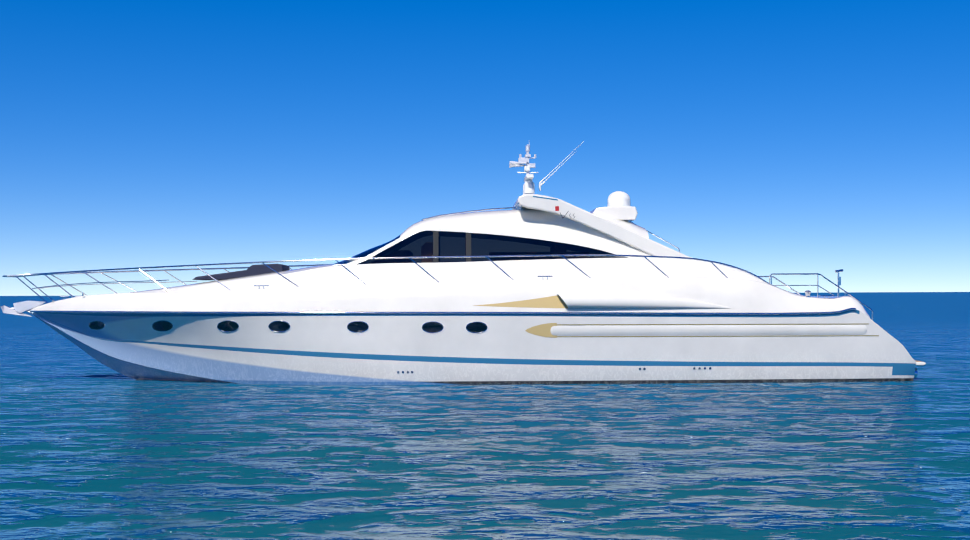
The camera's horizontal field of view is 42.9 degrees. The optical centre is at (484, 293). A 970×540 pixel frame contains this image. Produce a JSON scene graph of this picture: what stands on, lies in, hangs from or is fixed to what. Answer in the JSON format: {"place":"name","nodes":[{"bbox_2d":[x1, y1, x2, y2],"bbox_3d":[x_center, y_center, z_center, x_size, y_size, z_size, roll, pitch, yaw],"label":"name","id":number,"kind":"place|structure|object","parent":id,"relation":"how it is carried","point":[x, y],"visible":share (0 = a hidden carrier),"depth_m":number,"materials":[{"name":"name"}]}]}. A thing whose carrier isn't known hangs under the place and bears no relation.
{"place":"outdoors","nodes":[
{"label":"outdoors","id":0,"kind":"place"},
{"bbox_2d":[0,292,969,539],"bbox_3d":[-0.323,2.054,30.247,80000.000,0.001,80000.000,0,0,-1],"label":"sea","id":1,"kind":"structure","parent":0,"point":[91,448],"depth_m":15.74,"materials":[{"name":"liquid"}]},
{"bbox_2d":[29,310,915,384],"bbox_3d":[-0.659,2.034,30.240,20.924,3.301,5.100,0,0,-1],"label":"hull","id":2,"kind":"object","parent":1,"relation":"on","point":[320,349],"visible":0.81,"depth_m":27.97,"materials":[{"name":"white"}]},
{"bbox_2d":[89,321,486,332],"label":"portholes","id":3,"kind":"object","parent":2,"relation":"in","point":[474,327],"visible":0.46,"depth_m":27.84,"materials":[{"name":"black glass"}]},
{"bbox_2d":[88,320,487,332],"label":"porthole frames","id":4,"kind":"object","parent":2,"relation":"attached to","point":[289,327],"visible":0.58,"depth_m":27.84,"materials":[{"name":"metal"}]},
{"bbox_2d":[27,308,855,314],"bbox_3d":[-1.384,0.432,30.224,19.514,0.148,5.172,0,0,-1],"label":"rub rail","id":5,"kind":"object","parent":2,"relation":"on","point":[668,313],"visible":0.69,"depth_m":27.81,"materials":[{"name":"silver metal"}]},
{"bbox_2d":[31,257,869,317],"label":"deck","id":6,"kind":"structure","parent":2,"relation":"on","point":[415,287],"depth_m":28.05,"materials":[{"name":"white plastic"}]},
{"bbox_2d":[1,301,44,316],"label":"anchor","id":7,"kind":"object","parent":6,"relation":"on","point":[21,307],"visible":0.94,"depth_m":29.93,"materials":[{"name":"white metal"}]},
{"bbox_2d":[193,264,289,279],"bbox_3d":[-5.931,-0.531,30.126,2.170,0.382,1.200,0,0,-1],"label":"sun pad","id":8,"kind":"object","parent":6,"relation":"on","point":[257,269],"visible":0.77,"depth_m":29.53,"materials":[{"name":"grey fabric"}]},
{"bbox_2d":[2,254,768,302],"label":"guard rails","id":9,"kind":"object","parent":6,"relation":"on","point":[86,272],"visible":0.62,"depth_m":28.34,"materials":[{"name":"silver metal"}]},
{"bbox_2d":[52,276,834,301],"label":"cleats","id":10,"kind":"object","parent":6,"relation":"on","point":[268,285],"visible":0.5,"depth_m":28.19,"materials":[{"name":"silver metal"}]},
{"bbox_2d":[333,209,650,265],"bbox_3d":[0.132,-1.372,30.257,7.424,1.406,3.100,0,0,-1],"label":"cabin superstructure","id":11,"kind":"object","parent":6,"relation":"on","point":[513,232],"visible":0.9,"depth_m":28.89,"materials":[{"name":"white plastic"}]},
{"bbox_2d":[512,195,557,209],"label":"arch beam","id":12,"kind":"structure","parent":11,"relation":"on","point":[517,205],"depth_m":29.96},
{"bbox_2d":[518,144,537,173],"bbox_3d":[1.051,-3.118,30.277,0.500,1.330,0.140,0,0,-1],"label":"mast","id":13,"kind":"object","parent":12,"relation":"on","point":[526,159],"visible":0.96,"depth_m":30.23,"materials":[{"name":"white metal"}]},
{"bbox_2d":[509,161,525,167],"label":"horns","id":14,"kind":"object","parent":13,"relation":"attached to","point":[514,164],"visible":0.96,"depth_m":30.16},
{"bbox_2d":[524,166,533,181],"bbox_3d":[1.062,-2.932,30.278,0.200,0.397,1.100,0,0,-1],"label":"mast gear","id":15,"kind":"object","parent":13,"relation":"attached to","point":[528,177],"visible":0.79,"depth_m":30.19,"materials":[{"name":"white plastic"}]},
{"bbox_2d":[523,181,534,194],"bbox_3d":[1.073,-2.673,30.278,0.260,0.441,0.700,0,0,-1],"label":"mast base","id":16,"kind":"object","parent":12,"relation":"on","point":[528,187],"visible":0.71,"depth_m":29.95,"materials":[{"name":"white plastic"}]},
{"bbox_2d":[539,141,583,190],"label":"antennas","id":17,"kind":"object","parent":12,"relation":"on","point":[541,181],"visible":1,"depth_m":29.40,"materials":[{"name":"white plastic"}]},
{"bbox_2d":[422,207,679,251],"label":"roof rails","id":18,"kind":"object","parent":11,"relation":"on","point":[516,209],"visible":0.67,"depth_m":30.24,"materials":[{"name":"silver metal"}]},
{"bbox_2d":[590,206,637,221],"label":"dome platform","id":19,"kind":"structure","parent":11,"relation":"on","point":[628,213],"depth_m":29.57,"materials":[{"name":"white plastic"}]},
{"bbox_2d":[608,191,629,206],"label":"radar dome","id":20,"kind":"structure","parent":19,"relation":"on","point":[619,198],"depth_m":30.10,"materials":[{"name":"white plastic"}]},
{"bbox_2d":[473,295,567,307],"bbox_3d":[0.810,0.184,27.771,2.173,0.297,0.063,0,0,-1],"label":"decorative panel","id":21,"kind":"object","parent":6,"relation":"on","point":[556,301],"visible":1,"depth_m":27.77,"materials":[{"name":"brown"}]},
{"bbox_2d":[517,194,766,283],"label":"radar arch","id":22,"kind":"structure","parent":6,"relation":"on","point":[615,231],"depth_m":28.80,"materials":[{"name":"white plastic"}]},
{"bbox_2d":[557,294,729,308],"bbox_3d":[3.586,0.167,27.763,3.934,0.343,0.211,0,0,-1],"label":"side air intake","id":23,"kind":"object","parent":6,"relation":"on","point":[586,301],"visible":1,"depth_m":27.73,"materials":[{"name":"white plastic"}]},
{"bbox_2d":[759,273,872,319],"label":"stern rails","id":24,"kind":"object","parent":6,"relation":"on","point":[817,274],"visible":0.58,"depth_m":28.32,"materials":[{"name":"silver metal"}]},
{"bbox_2d":[805,269,842,297],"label":"deck fittings","id":25,"kind":"object","parent":6,"relation":"on","point":[807,293],"visible":0.83,"depth_m":28.58,"materials":[{"name":"silver metal"}]},
{"bbox_2d":[195,314,710,372],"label":"drain outlets","id":26,"kind":"object","parent":2,"relation":"attached to","point":[639,368],"visible":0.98,"depth_m":27.95,"materials":[{"name":"black metal"}]},
{"bbox_2d":[525,323,556,337],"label":"trim","id":27,"kind":"structure","parent":2,"relation":"on","point":[542,330],"depth_m":27.77,"materials":[{"name":"brown"}]},
{"bbox_2d":[550,325,866,335],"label":"hull side molding","id":28,"kind":"structure","parent":2,"relation":"on","point":[616,330],"depth_m":27.89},
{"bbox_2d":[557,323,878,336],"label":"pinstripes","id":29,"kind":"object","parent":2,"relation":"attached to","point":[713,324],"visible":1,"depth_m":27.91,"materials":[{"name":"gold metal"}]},
{"bbox_2d":[914,368,917,378],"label":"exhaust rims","id":30,"kind":"object","parent":2,"relation":"attached to","point":[915,374],"visible":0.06,"depth_m":28.61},
{"bbox_2d":[916,362,925,365],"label":"bathing platform","id":31,"kind":"structure","parent":2,"relation":"on","point":[920,363],"depth_m":28.57,"materials":[{"name":"white plastic"}]},
{"bbox_2d":[0,0,969,295],"label":"sky","id":32,"kind":"structure","parent":0,"point":[757,137],"materials":[{"name":"blue"}]}
]}

